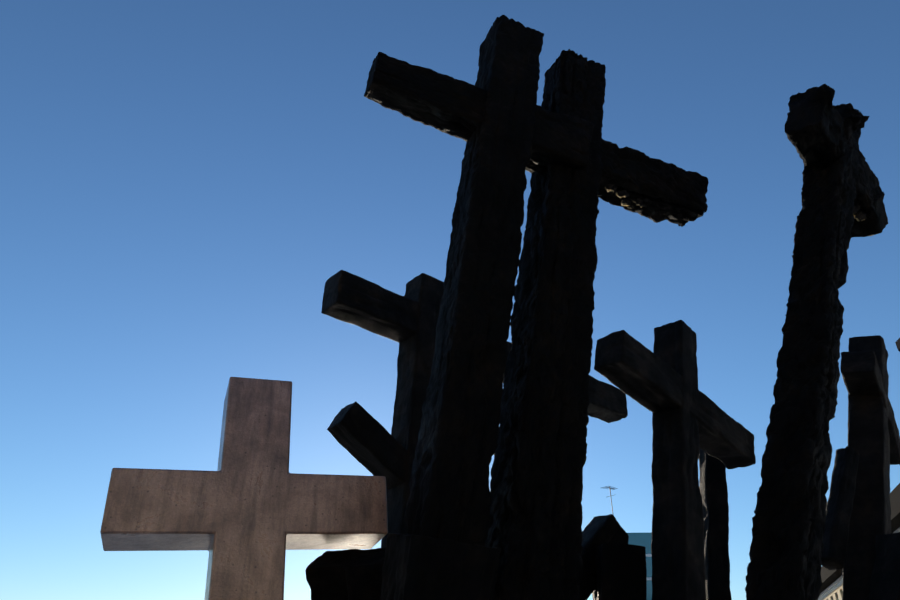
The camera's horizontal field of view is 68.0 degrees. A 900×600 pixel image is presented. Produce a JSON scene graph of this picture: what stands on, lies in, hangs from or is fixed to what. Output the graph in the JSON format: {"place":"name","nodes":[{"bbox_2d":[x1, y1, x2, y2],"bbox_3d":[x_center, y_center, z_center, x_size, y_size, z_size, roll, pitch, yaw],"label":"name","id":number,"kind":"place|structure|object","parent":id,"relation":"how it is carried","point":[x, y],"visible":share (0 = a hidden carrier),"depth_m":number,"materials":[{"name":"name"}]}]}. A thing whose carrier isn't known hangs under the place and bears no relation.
{"place":"outdoors","nodes":[
{"label":"outdoors","id":0,"kind":"place"},
{"bbox_2d":[0,0,899,599],"label":"sky","id":1,"kind":"structure","parent":0,"point":[183,183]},
{"bbox_2d":[627,533,651,599],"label":"tower","id":2,"kind":"structure","parent":0,"point":[642,539],"depth_m":61.05,"materials":[{"name":"teal glass"}]},
{"bbox_2d":[602,486,617,513],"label":"tv aerial","id":3,"kind":"object","parent":2,"relation":"on","point":[609,487],"visible":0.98,"depth_m":63.97,"materials":[{"name":"metal"}]},
{"bbox_2d":[646,554,651,579],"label":"tower bands","id":4,"kind":"object","parent":2,"relation":"attached to","point":[649,555],"visible":0.07,"depth_m":60.49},
{"bbox_2d":[823,584,842,599],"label":"block walls","id":5,"kind":"structure","parent":0,"point":[838,590],"depth_m":61.30,"materials":[{"name":"beige paint"}]},
{"bbox_2d":[818,527,899,599],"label":"block trim","id":6,"kind":"structure","parent":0,"point":[833,586],"depth_m":61.21,"materials":[{"name":"grey paint"}]},
{"bbox_2d":[819,483,899,592],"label":"block eaves","id":7,"kind":"object","parent":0,"point":[829,578],"depth_m":39.03,"materials":[{"name":"brown wood"}]},
{"bbox_2d":[895,338,899,351],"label":"cross","id":8,"kind":"structure","parent":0,"point":[897,342],"depth_m":18.51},
{"label":"ground","id":9,"kind":"structure","parent":0,"visible":0},
{"bbox_2d":[100,377,387,599],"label":"cross","id":10,"kind":"object","parent":9,"relation":"on","point":[249,512],"visible":1,"depth_m":3.93,"materials":[{"name":"wood"}]},
{"bbox_2d":[699,446,899,599],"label":"cross","id":11,"kind":"object","parent":9,"relation":"on","point":[885,581],"visible":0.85,"depth_m":5.09,"materials":[{"name":"wood"}]},
{"bbox_3d":[-0.981,3.420,3.175,4.400,0.640,4.400,-1,-30,1],"label":"plinth","id":12,"kind":"object","parent":9,"relation":"on","visible":0},
{"bbox_2d":[305,547,385,599],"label":"cross","id":13,"kind":"object","parent":12,"relation":"on","point":[352,574],"visible":0.6,"depth_m":3.96,"materials":[{"name":"wood"}]},
{"bbox_2d":[579,514,646,599],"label":"cross","id":14,"kind":"object","parent":12,"relation":"on","point":[614,565],"visible":0.79,"depth_m":4.85,"materials":[{"name":"wood"}]},
{"bbox_3d":[1.073,2.969,3.975,5.133,0.480,3.316,-1,-30,1],"label":"wagon frame","id":15,"kind":"object","parent":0,"visible":0},
{"bbox_2d":[321,270,627,547],"bbox_3d":[0.446,1.812,6.071,3.832,3.878,0.417,21,-36,-32],"label":"cross","id":16,"kind":"object","parent":15,"relation":"on","point":[408,321],"visible":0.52,"depth_m":5.80,"materials":[{"name":"black wood"}]},
{"bbox_2d":[364,15,590,599],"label":"cross","id":17,"kind":"object","parent":15,"relation":"on","point":[502,124],"visible":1,"depth_m":4.03,"materials":[{"name":"black wood"}]},
{"bbox_2d":[485,49,708,599],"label":"cross","id":18,"kind":"object","parent":15,"relation":"on","point":[535,535],"visible":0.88,"depth_m":4.17,"materials":[{"name":"black wood"}]},
{"bbox_2d":[594,320,755,599],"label":"cross","id":19,"kind":"object","parent":15,"relation":"on","point":[689,418],"visible":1,"depth_m":5.15,"materials":[{"name":"black wood"}]},
{"bbox_2d":[745,84,887,599],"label":"cross","id":20,"kind":"object","parent":15,"relation":"on","point":[840,178],"visible":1,"depth_m":4.01,"materials":[{"name":"black wood"}]},
{"bbox_2d":[605,184,875,235],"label":"broken bronze lumps","id":21,"kind":"object","parent":20,"relation":"on","point":[859,215],"visible":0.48,"depth_m":4.94,"materials":[{"name":"brown metal"}]},
{"bbox_2d":[840,335,899,599],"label":"cross","id":22,"kind":"object","parent":15,"relation":"on","point":[873,437],"visible":0.85,"depth_m":5.46,"materials":[{"name":"black wood"}]}
]}

